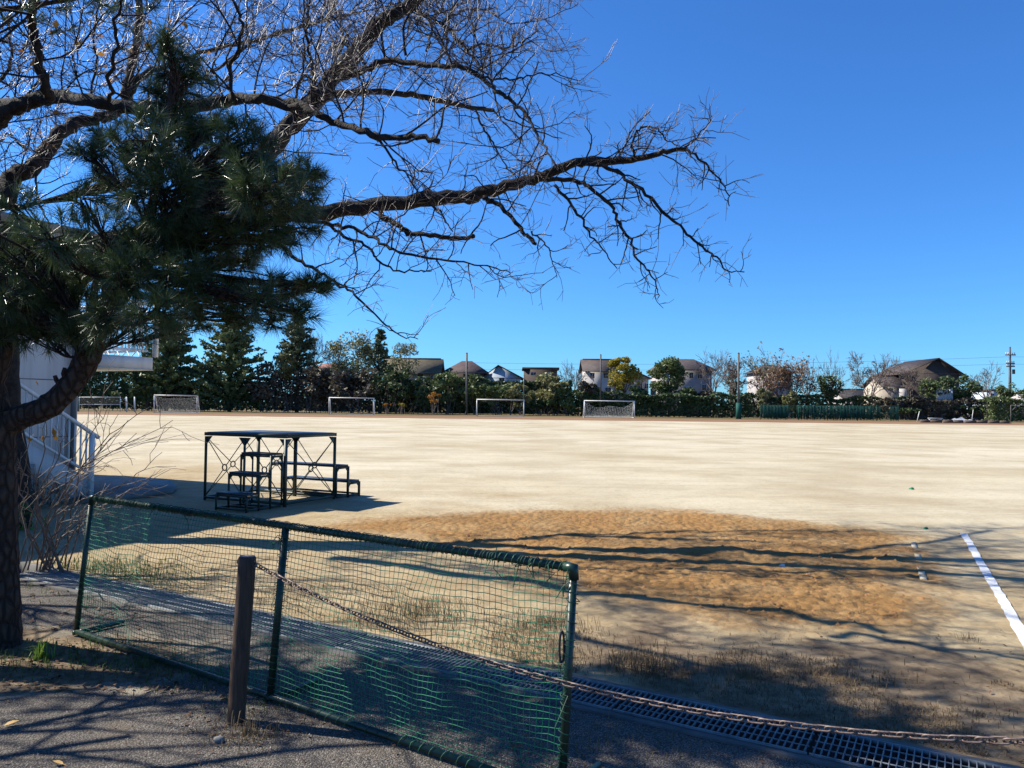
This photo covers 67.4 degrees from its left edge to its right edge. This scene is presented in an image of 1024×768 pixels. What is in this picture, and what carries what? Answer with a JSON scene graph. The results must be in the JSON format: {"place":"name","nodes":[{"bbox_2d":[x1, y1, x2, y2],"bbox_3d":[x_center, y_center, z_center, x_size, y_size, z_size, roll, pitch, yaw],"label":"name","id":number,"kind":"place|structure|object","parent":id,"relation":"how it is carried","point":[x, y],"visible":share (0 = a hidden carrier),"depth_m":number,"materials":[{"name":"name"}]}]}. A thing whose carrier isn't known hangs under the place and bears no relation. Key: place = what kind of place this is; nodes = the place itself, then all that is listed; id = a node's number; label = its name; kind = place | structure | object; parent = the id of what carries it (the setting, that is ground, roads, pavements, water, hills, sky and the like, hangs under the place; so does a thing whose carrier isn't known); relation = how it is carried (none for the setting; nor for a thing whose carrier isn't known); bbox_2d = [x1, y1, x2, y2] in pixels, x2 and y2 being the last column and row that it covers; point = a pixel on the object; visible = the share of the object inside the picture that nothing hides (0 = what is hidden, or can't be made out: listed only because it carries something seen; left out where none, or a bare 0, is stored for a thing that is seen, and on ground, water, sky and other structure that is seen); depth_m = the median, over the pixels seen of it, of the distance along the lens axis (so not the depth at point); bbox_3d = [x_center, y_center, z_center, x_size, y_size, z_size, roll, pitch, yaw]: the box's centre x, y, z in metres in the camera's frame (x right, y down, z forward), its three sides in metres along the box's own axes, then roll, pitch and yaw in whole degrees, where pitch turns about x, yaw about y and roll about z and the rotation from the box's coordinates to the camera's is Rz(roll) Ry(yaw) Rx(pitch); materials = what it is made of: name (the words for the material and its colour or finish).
{"place":"outdoors","nodes":[
{"label":"outdoors","id":0,"kind":"place"},
{"bbox_2d":[0,581,828,767],"bbox_3d":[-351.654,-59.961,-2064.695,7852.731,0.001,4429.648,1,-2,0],"label":"asphalt path","id":1,"kind":"structure","parent":0,"point":[36,732],"depth_m":3.94,"materials":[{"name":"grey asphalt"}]},
{"bbox_2d":[0,0,47,278],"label":"cherry tree","id":2,"kind":"object","parent":1,"relation":"on","point":[15,26],"visible":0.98,"depth_m":5.60,"materials":[{"name":"brown plant"}]},
{"bbox_2d":[0,0,174,55],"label":"tree","id":3,"kind":"object","parent":1,"relation":"on","point":[26,7],"visible":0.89,"depth_m":6.53,"materials":[{"name":"brown plant"}]},
{"bbox_2d":[227,555,256,725],"bbox_3d":[-1.399,1.343,3.999,0.135,0.888,0.148,1,-2,0],"label":"wooden post","id":4,"kind":"object","parent":1,"relation":"on","point":[242,628],"visible":0.94,"depth_m":3.97,"materials":[{"name":"brown wood"}]},
{"bbox_2d":[254,563,1023,744],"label":"chain","id":5,"kind":"object","parent":4,"relation":"hanging from","point":[837,728],"visible":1,"depth_m":2.83,"materials":[{"name":"metal"}]},
{"bbox_2d":[72,494,601,767],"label":"net fence","id":6,"kind":"object","parent":1,"relation":"on","point":[569,568],"visible":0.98,"depth_m":3.98,"materials":[{"name":"green metal"}]},
{"bbox_2d":[19,561,1023,767],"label":"drain channel","id":7,"kind":"object","parent":1,"relation":"on","point":[734,742],"visible":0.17,"depth_m":4.12,"materials":[{"name":"concrete"}]},
{"bbox_2d":[20,568,110,588],"bbox_3d":[-4.133,1.792,7.052,0.990,0.030,0.340,0,-2,30],"label":"drain grate","id":8,"kind":"object","parent":7,"relation":"on","point":[59,578],"visible":0.69,"depth_m":7.03,"materials":[{"name":"metal"}]},
{"bbox_2d":[75,581,182,605],"bbox_3d":[-3.268,1.789,6.550,0.990,0.030,0.340,0,-2,30],"label":"drain grate","id":9,"kind":"object","parent":7,"relation":"on","point":[149,596],"visible":0.65,"depth_m":6.52,"materials":[{"name":"metal"}]},
{"bbox_2d":[148,596,266,624],"bbox_3d":[-2.404,1.785,6.047,0.990,0.030,0.340,0,-2,30],"label":"drain grate","id":10,"kind":"object","parent":7,"relation":"on","point":[196,603],"visible":0.66,"depth_m":6.06,"materials":[{"name":"metal"}]},
{"bbox_2d":[233,613,365,646],"bbox_3d":[-1.539,1.782,5.545,0.990,0.030,0.340,0,-2,30],"label":"drain grate","id":11,"kind":"object","parent":7,"relation":"on","point":[256,623],"visible":0.57,"depth_m":5.50,"materials":[{"name":"metal"}]},
{"bbox_2d":[335,634,486,675],"bbox_3d":[-0.675,1.778,5.043,0.990,0.030,0.340,0,-2,30],"label":"drain grate","id":12,"kind":"object","parent":7,"relation":"on","point":[438,660],"visible":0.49,"depth_m":5.03,"materials":[{"name":"metal"}]},
{"bbox_2d":[459,661,633,709],"bbox_3d":[0.190,1.775,4.540,0.990,0.030,0.340,0,-2,30],"label":"drain grate","id":13,"kind":"object","parent":7,"relation":"on","point":[593,700],"visible":0.59,"depth_m":4.50,"materials":[{"name":"metal"}]},
{"bbox_2d":[612,689,817,754],"bbox_3d":[1.055,1.772,4.038,0.990,0.030,0.340,0,-2,30],"label":"drain grate","id":14,"kind":"object","parent":7,"relation":"on","point":[629,708],"visible":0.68,"depth_m":4.01,"materials":[{"name":"metal"}]},
{"bbox_2d":[809,728,1010,767],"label":"drain grate","id":15,"kind":"object","parent":7,"relation":"on","point":[899,749],"visible":0.9,"depth_m":3.66,"materials":[{"name":"metal"}]},
{"bbox_2d":[0,582,1023,767],"bbox_3d":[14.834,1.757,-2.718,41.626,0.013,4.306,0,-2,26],"label":"soil verge","id":16,"kind":"structure","parent":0,"point":[658,623],"depth_m":4.75,"materials":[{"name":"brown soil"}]},
{"bbox_2d":[25,637,55,660],"bbox_3d":[-2.988,1.675,4.853,0.214,0.156,0.206,2,-2,-36],"label":"grass tuft","id":17,"kind":"object","parent":16,"relation":"on","point":[41,655],"visible":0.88,"depth_m":4.88,"materials":[{"name":"green plant"}]},
{"bbox_2d":[0,13,343,650],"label":"pine tree","id":18,"kind":"object","parent":16,"relation":"on","point":[189,261],"visible":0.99,"depth_m":4.93,"materials":[{"name":"green plant"}]},
{"bbox_2d":[0,571,1022,766],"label":"leaf litter","id":19,"kind":"object","parent":16,"relation":"on","point":[140,676],"visible":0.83,"depth_m":4.53,"materials":[{"name":"brown plant"}]},
{"bbox_2d":[0,0,1023,405],"label":"sky","id":20,"kind":"structure","parent":0,"point":[886,137],"materials":[{"name":"blue"}]},
{"bbox_2d":[18,415,1023,685],"bbox_3d":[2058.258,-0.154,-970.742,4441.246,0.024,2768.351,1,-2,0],"label":"playing field","id":21,"kind":"structure","parent":0,"point":[968,479],"depth_m":14.36,"materials":[{"name":"beige sand"}]},
{"bbox_2d":[31,469,84,506],"bbox_3d":[-7.710,1.512,10.790,1.198,1.049,3.420,0,-2,29],"label":"dead brush","id":22,"kind":"object","parent":21,"relation":"on","point":[50,499],"visible":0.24,"depth_m":11.80,"materials":[{"name":"brown plant"}]},
{"bbox_2d":[20,382,100,505],"bbox_3d":[-8.309,0.119,11.368,1.331,3.489,3.934,0,-2,26],"label":"outdoor stair","id":23,"kind":"object","parent":21,"relation":"on","point":[35,454],"visible":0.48,"depth_m":12.21,"materials":[{"name":"white metal"}]},
{"bbox_2d":[0,211,158,469],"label":"gymnasium","id":24,"kind":"structure","parent":21,"relation":"on","point":[41,370],"depth_m":13.54,"materials":[{"name":"grey concrete"}]},
{"bbox_2d":[17,355,218,578],"bbox_3d":[-3.576,0.766,6.891,2.550,2.076,1.618,-1,-2,43],"label":"bare shrub","id":25,"kind":"object","parent":21,"relation":"on","point":[51,548],"visible":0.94,"depth_m":7.20,"materials":[{"name":"brown plant"}]},
{"bbox_2d":[81,476,176,503],"bbox_3d":[-7.158,1.921,14.409,1.499,0.085,4.294,2,-2,-28],"label":"concrete pad","id":26,"kind":"object","parent":21,"relation":"on","point":[170,488],"visible":0.75,"depth_m":13.89,"materials":[{"name":"grey concrete"}]},
{"bbox_2d":[0,550,477,731],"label":"green grass","id":27,"kind":"structure","parent":21,"relation":"on","point":[112,573],"depth_m":4.95,"materials":[{"name":"plant"}]},
{"bbox_2d":[215,451,282,512],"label":"podium steps","id":28,"kind":"structure","parent":21,"relation":"on","point":[240,494],"depth_m":11.87,"materials":[{"name":"green metal"}]},
{"bbox_2d":[203,430,336,506],"bbox_3d":[-4.097,1.391,13.046,1.782,1.144,1.246,0,-2,26],"label":"podium","id":29,"kind":"object","parent":21,"relation":"on","point":[259,435],"visible":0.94,"depth_m":12.84,"materials":[{"name":"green metal"}]},
{"bbox_2d":[268,461,359,497],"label":"podium steps","id":30,"kind":"structure","parent":21,"relation":"on","point":[348,481],"depth_m":13.72,"materials":[{"name":"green metal"}]},
{"bbox_2d":[0,0,763,528],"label":"cherry tree","id":31,"kind":"object","parent":21,"relation":"on","point":[348,64],"visible":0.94,"depth_m":9.10,"materials":[{"name":"brown plant"}]},
{"bbox_2d":[320,508,949,631],"bbox_3d":[1.877,1.921,9.554,6.020,0.091,7.391,2,-2,-41],"label":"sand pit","id":32,"kind":"object","parent":21,"relation":"on","point":[731,530],"visible":0.94,"depth_m":8.39,"materials":[{"name":"sand"}]},
{"bbox_2d":[414,515,930,626],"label":"sand clods","id":33,"kind":"object","parent":32,"relation":"on","point":[780,609],"visible":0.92,"depth_m":7.51,"materials":[{"name":"brown soil"}]},
{"bbox_2d":[960,533,1023,647],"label":"chalk line","id":34,"kind":"object","parent":21,"relation":"on","point":[1016,624],"visible":1,"depth_m":6.90,"materials":[{"name":"white paint"}]},
{"bbox_2d":[77,412,1023,425],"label":"running track","id":35,"kind":"structure","parent":0,"point":[498,418],"depth_m":97.80,"materials":[{"name":"soil"}]},
{"bbox_2d":[77,401,1023,422],"bbox_3d":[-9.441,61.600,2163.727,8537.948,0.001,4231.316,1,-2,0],"label":"grass strip","id":36,"kind":"object","parent":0,"point":[405,414],"depth_m":122.74,"materials":[{"name":"plant"}]},
{"bbox_2d":[78,371,147,410],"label":"hedge","id":37,"kind":"object","parent":36,"relation":"on","point":[114,376],"visible":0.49,"depth_m":126.70,"materials":[{"name":"green plant"}]},
{"bbox_2d":[107,386,145,410],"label":"shrub","id":38,"kind":"object","parent":36,"relation":"on","point":[131,391],"visible":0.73,"depth_m":125.76,"materials":[{"name":"green plant"}]},
{"bbox_2d":[132,371,162,410],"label":"shrub","id":39,"kind":"object","parent":36,"relation":"on","point":[152,392],"visible":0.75,"depth_m":127.06,"materials":[{"name":"green plant"}]},
{"bbox_2d":[122,327,205,410],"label":"conifer tree","id":40,"kind":"object","parent":36,"relation":"on","point":[169,361],"visible":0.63,"depth_m":128.16,"materials":[{"name":"green plant"}]},
{"bbox_2d":[153,395,199,412],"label":"soccer goal","id":41,"kind":"object","parent":36,"relation":"on","point":[197,401],"visible":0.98,"depth_m":107.29,"materials":[{"name":"white paint"}]},
{"bbox_2d":[176,368,219,410],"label":"shrub","id":42,"kind":"object","parent":36,"relation":"on","point":[183,392],"visible":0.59,"depth_m":128.04,"materials":[{"name":"green plant"}]},
{"bbox_2d":[142,374,273,411],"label":"hedge","id":43,"kind":"object","parent":36,"relation":"on","point":[245,398],"visible":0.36,"depth_m":129.65,"materials":[{"name":"green plant"}]},
{"bbox_2d":[180,322,268,411],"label":"conifer tree","id":44,"kind":"object","parent":36,"relation":"on","point":[230,359],"visible":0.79,"depth_m":128.59,"materials":[{"name":"green plant"}]},
{"bbox_2d":[243,360,281,411],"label":"shrub","id":45,"kind":"object","parent":36,"relation":"on","point":[268,392],"visible":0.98,"depth_m":127.92,"materials":[{"name":"green plant"}]},
{"bbox_2d":[271,352,297,411],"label":"shrub","id":46,"kind":"object","parent":36,"relation":"on","point":[287,368],"visible":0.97,"depth_m":129.85,"materials":[{"name":"green plant"}]},
{"bbox_2d":[273,315,321,411],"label":"conifer tree","id":47,"kind":"object","parent":36,"relation":"on","point":[299,347],"visible":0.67,"depth_m":131.89,"materials":[{"name":"green plant"}]},
{"bbox_2d":[292,367,333,412],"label":"shrub","id":48,"kind":"object","parent":36,"relation":"on","point":[312,375],"visible":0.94,"depth_m":128.57,"materials":[{"name":"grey plant"}]},
{"bbox_2d":[301,324,336,411],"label":"bare tree","id":49,"kind":"object","parent":36,"relation":"on","point":[320,347],"visible":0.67,"depth_m":135.53,"materials":[{"name":"brown plant"}]},
{"bbox_2d":[270,373,375,412],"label":"hedge","id":50,"kind":"object","parent":36,"relation":"on","point":[295,399],"visible":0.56,"depth_m":130.68,"materials":[{"name":"green plant"}]},
{"bbox_2d":[324,328,373,412],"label":"broadleaf tree","id":51,"kind":"object","parent":36,"relation":"on","point":[353,363],"visible":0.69,"depth_m":134.25,"materials":[{"name":"green plant"}]},
{"bbox_2d":[325,367,379,412],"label":"shrub","id":52,"kind":"object","parent":36,"relation":"on","point":[339,376],"visible":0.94,"depth_m":126.83,"materials":[{"name":"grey plant"}]},
{"bbox_2d":[366,328,392,412],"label":"conifer tree","id":53,"kind":"object","parent":36,"relation":"on","point":[380,351],"visible":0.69,"depth_m":131.71,"materials":[{"name":"green plant"}]},
{"bbox_2d":[369,364,420,413],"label":"shrub","id":54,"kind":"object","parent":36,"relation":"on","point":[390,369],"visible":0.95,"depth_m":126.66,"materials":[{"name":"green plant"}]},
{"bbox_2d":[390,342,420,412],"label":"broadleaf tree","id":55,"kind":"object","parent":36,"relation":"on","point":[404,351],"visible":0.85,"depth_m":136.67,"materials":[{"name":"green plant"}]},
{"bbox_2d":[384,358,444,412],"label":"house","id":56,"kind":"structure","parent":36,"relation":"on","point":[430,367],"depth_m":147.40,"materials":[{"name":"brown tile"}]},
{"bbox_2d":[402,376,439,413],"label":"shrub","id":57,"kind":"object","parent":36,"relation":"on","point":[422,390],"visible":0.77,"depth_m":126.98,"materials":[{"name":"green plant"}]},
{"bbox_2d":[430,369,465,414],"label":"shrub","id":58,"kind":"object","parent":36,"relation":"on","point":[444,381],"visible":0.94,"depth_m":127.60,"materials":[{"name":"green plant"}]},
{"bbox_2d":[442,361,488,412],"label":"house","id":59,"kind":"structure","parent":36,"relation":"on","point":[473,368],"depth_m":149.11,"materials":[{"name":"brown tile"}]},
{"bbox_2d":[373,374,572,414],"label":"hedge","id":60,"kind":"object","parent":36,"relation":"on","point":[532,385],"visible":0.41,"depth_m":131.69,"materials":[{"name":"green plant"}]},
{"bbox_2d":[458,374,489,414],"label":"shrub","id":61,"kind":"object","parent":36,"relation":"on","point":[472,391],"visible":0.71,"depth_m":127.90,"materials":[{"name":"green plant"}]},
{"bbox_2d":[479,381,514,414],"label":"shrub","id":62,"kind":"object","parent":36,"relation":"on","point":[493,392],"visible":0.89,"depth_m":126.62,"materials":[{"name":"green plant"}]},
{"bbox_2d":[484,365,523,413],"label":"house","id":63,"kind":"structure","parent":36,"relation":"on","point":[498,372],"depth_m":151.10,"materials":[{"name":"tile"}]},
{"bbox_2d":[503,383,536,414],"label":"shrub","id":64,"kind":"object","parent":36,"relation":"on","point":[514,393],"visible":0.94,"depth_m":126.94,"materials":[{"name":"green plant"}]},
{"bbox_2d":[525,399,551,415],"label":"shrub","id":65,"kind":"object","parent":36,"relation":"on","point":[540,402],"visible":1,"depth_m":126.84,"materials":[{"name":"green plant"}]},
{"bbox_2d":[522,367,558,413],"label":"house","id":66,"kind":"structure","parent":36,"relation":"on","point":[531,373],"depth_m":153.10,"materials":[{"name":"tile"}]},
{"bbox_2d":[535,372,569,415],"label":"shrub","id":67,"kind":"object","parent":36,"relation":"on","point":[545,394],"visible":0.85,"depth_m":128.85,"materials":[{"name":"green plant"}]},
{"bbox_2d":[550,386,578,415],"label":"shrub","id":68,"kind":"object","parent":36,"relation":"on","point":[561,393],"visible":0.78,"depth_m":127.62,"materials":[{"name":"green plant"}]},
{"bbox_2d":[556,360,593,390],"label":"bare tree","id":69,"kind":"object","parent":36,"relation":"on","point":[578,377],"visible":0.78,"depth_m":137.80,"materials":[{"name":"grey plant"}]},
{"bbox_2d":[578,380,598,415],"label":"shrub","id":70,"kind":"object","parent":36,"relation":"on","point":[584,386],"visible":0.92,"depth_m":126.82,"materials":[{"name":"green plant"}]},
{"bbox_2d":[578,359,616,414],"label":"house","id":71,"kind":"structure","parent":36,"relation":"on","point":[590,367],"depth_m":146.11,"materials":[{"name":"white tile"}]},
{"bbox_2d":[583,400,634,417],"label":"soccer goal","id":72,"kind":"object","parent":36,"relation":"on","point":[633,405],"visible":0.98,"depth_m":111.45,"materials":[{"name":"white paint"}]},
{"bbox_2d":[606,356,644,412],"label":"broadleaf tree","id":73,"kind":"object","parent":36,"relation":"on","point":[628,374],"visible":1,"depth_m":131.15,"materials":[{"name":"yellow plant"}]},
{"bbox_2d":[614,373,651,414],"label":"house","id":74,"kind":"structure","parent":36,"relation":"on","point":[644,385],"depth_m":150.03,"materials":[{"name":"tile"}]},
{"bbox_2d":[567,389,753,417],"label":"hedge","id":75,"kind":"object","parent":36,"relation":"on","point":[679,411],"visible":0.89,"depth_m":126.86,"materials":[{"name":"green plant"}]},
{"bbox_2d":[646,355,689,416],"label":"broadleaf tree","id":76,"kind":"object","parent":36,"relation":"on","point":[673,368],"visible":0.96,"depth_m":131.80,"materials":[{"name":"green plant"}]},
{"bbox_2d":[646,359,714,415],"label":"house","id":77,"kind":"structure","parent":36,"relation":"on","point":[693,378],"depth_m":145.09,"materials":[{"name":"grey tile"}]},
{"bbox_2d":[694,349,736,412],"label":"bare tree","id":78,"kind":"object","parent":36,"relation":"on","point":[715,369],"visible":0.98,"depth_m":135.74,"materials":[{"name":"brown plant"}]},
{"bbox_2d":[718,356,750,412],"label":"bare tree","id":79,"kind":"object","parent":36,"relation":"on","point":[732,370],"visible":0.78,"depth_m":138.06,"materials":[{"name":"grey plant"}]},
{"bbox_2d":[736,352,740,418],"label":"pole","id":80,"kind":"object","parent":36,"relation":"on","point":[738,409],"visible":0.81,"depth_m":115.92,"materials":[{"name":"metal"}]},
{"bbox_2d":[740,341,781,390],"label":"bare tree","id":81,"kind":"object","parent":36,"relation":"on","point":[753,369],"visible":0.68,"depth_m":138.18,"materials":[{"name":"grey plant"}]},
{"bbox_2d":[756,387,772,417],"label":"shrub","id":82,"kind":"object","parent":36,"relation":"on","point":[763,394],"visible":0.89,"depth_m":129.07,"materials":[{"name":"green plant"}]},
{"bbox_2d":[746,365,794,416],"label":"house","id":83,"kind":"structure","parent":36,"relation":"on","point":[749,378],"depth_m":152.48,"materials":[{"name":"tile"}]},
{"bbox_2d":[750,348,818,417],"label":"bare tree","id":84,"kind":"object","parent":36,"relation":"on","point":[783,376],"visible":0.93,"depth_m":133.40,"materials":[{"name":"brown plant"}]},
{"bbox_2d":[781,391,799,418],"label":"shrub","id":85,"kind":"object","parent":36,"relation":"on","point":[792,400],"visible":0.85,"depth_m":128.62,"materials":[{"name":"green plant"}]},
{"bbox_2d":[784,355,822,398],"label":"bare tree","id":86,"kind":"object","parent":36,"relation":"on","point":[812,379],"visible":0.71,"depth_m":136.84,"materials":[{"name":"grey plant"}]},
{"bbox_2d":[760,405,897,420],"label":"net curtain fence","id":87,"kind":"object","parent":36,"relation":"on","point":[858,412],"visible":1,"depth_m":112.81,"materials":[{"name":"green metal"}]},
{"bbox_2d":[816,375,844,405],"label":"broadleaf tree","id":88,"kind":"object","parent":36,"relation":"on","point":[826,388],"visible":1,"depth_m":133.78,"materials":[{"name":"green plant"}]},
{"bbox_2d":[815,347,850,402],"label":"bare tree","id":89,"kind":"object","parent":36,"relation":"on","point":[837,373],"visible":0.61,"depth_m":141.47,"materials":[{"name":"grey plant"}]},
{"bbox_2d":[741,393,932,419],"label":"hedge","id":90,"kind":"object","parent":36,"relation":"on","point":[852,399],"visible":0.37,"depth_m":132.89,"materials":[{"name":"green plant"}]},
{"bbox_2d":[846,351,908,418],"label":"bare tree","id":91,"kind":"object","parent":36,"relation":"on","point":[871,374],"visible":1,"depth_m":132.73,"materials":[{"name":"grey plant"}]},
{"bbox_2d":[861,375,908,418],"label":"house","id":92,"kind":"structure","parent":36,"relation":"on","point":[898,384],"depth_m":146.25,"materials":[{"name":"brown tile"}]},
{"bbox_2d":[870,397,903,419],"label":"shrub","id":93,"kind":"object","parent":36,"relation":"on","point":[890,402],"visible":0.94,"depth_m":129.15,"materials":[{"name":"green plant"}]},
{"bbox_2d":[893,356,929,395],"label":"bare tree","id":94,"kind":"object","parent":36,"relation":"on","point":[909,379],"visible":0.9,"depth_m":134.97,"materials":[{"name":"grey plant"}]},
{"bbox_2d":[876,358,963,418],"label":"house","id":95,"kind":"structure","parent":36,"relation":"on","point":[936,368],"depth_m":146.15,"materials":[{"name":"brown tile"}]},
{"bbox_2d":[917,378,941,410],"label":"broadleaf tree","id":96,"kind":"object","parent":36,"relation":"on","point":[927,384],"visible":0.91,"depth_m":131.56,"materials":[{"name":"green plant"}]},
{"bbox_2d":[894,395,996,420],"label":"hedge","id":97,"kind":"object","parent":36,"relation":"on","point":[974,402],"visible":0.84,"depth_m":128.85,"materials":[{"name":"green plant"}]},
{"bbox_2d":[925,374,983,402],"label":"broadleaf tree","id":98,"kind":"object","parent":36,"relation":"on","point":[947,382],"visible":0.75,"depth_m":131.03,"materials":[{"name":"green plant"}]},
{"bbox_2d":[969,360,1004,415],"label":"bare tree","id":99,"kind":"object","parent":36,"relation":"on","point":[989,378],"visible":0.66,"depth_m":137.04,"materials":[{"name":"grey plant"}]},
{"bbox_2d":[978,395,1023,420],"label":"hedge","id":100,"kind":"object","parent":36,"relation":"on","point":[997,408],"visible":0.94,"depth_m":120.38,"materials":[{"name":"green plant"}]},
{"bbox_2d":[995,382,1018,420],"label":"broadleaf tree","id":101,"kind":"object","parent":36,"relation":"on","point":[999,389],"visible":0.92,"depth_m":133.56,"materials":[{"name":"green plant"}]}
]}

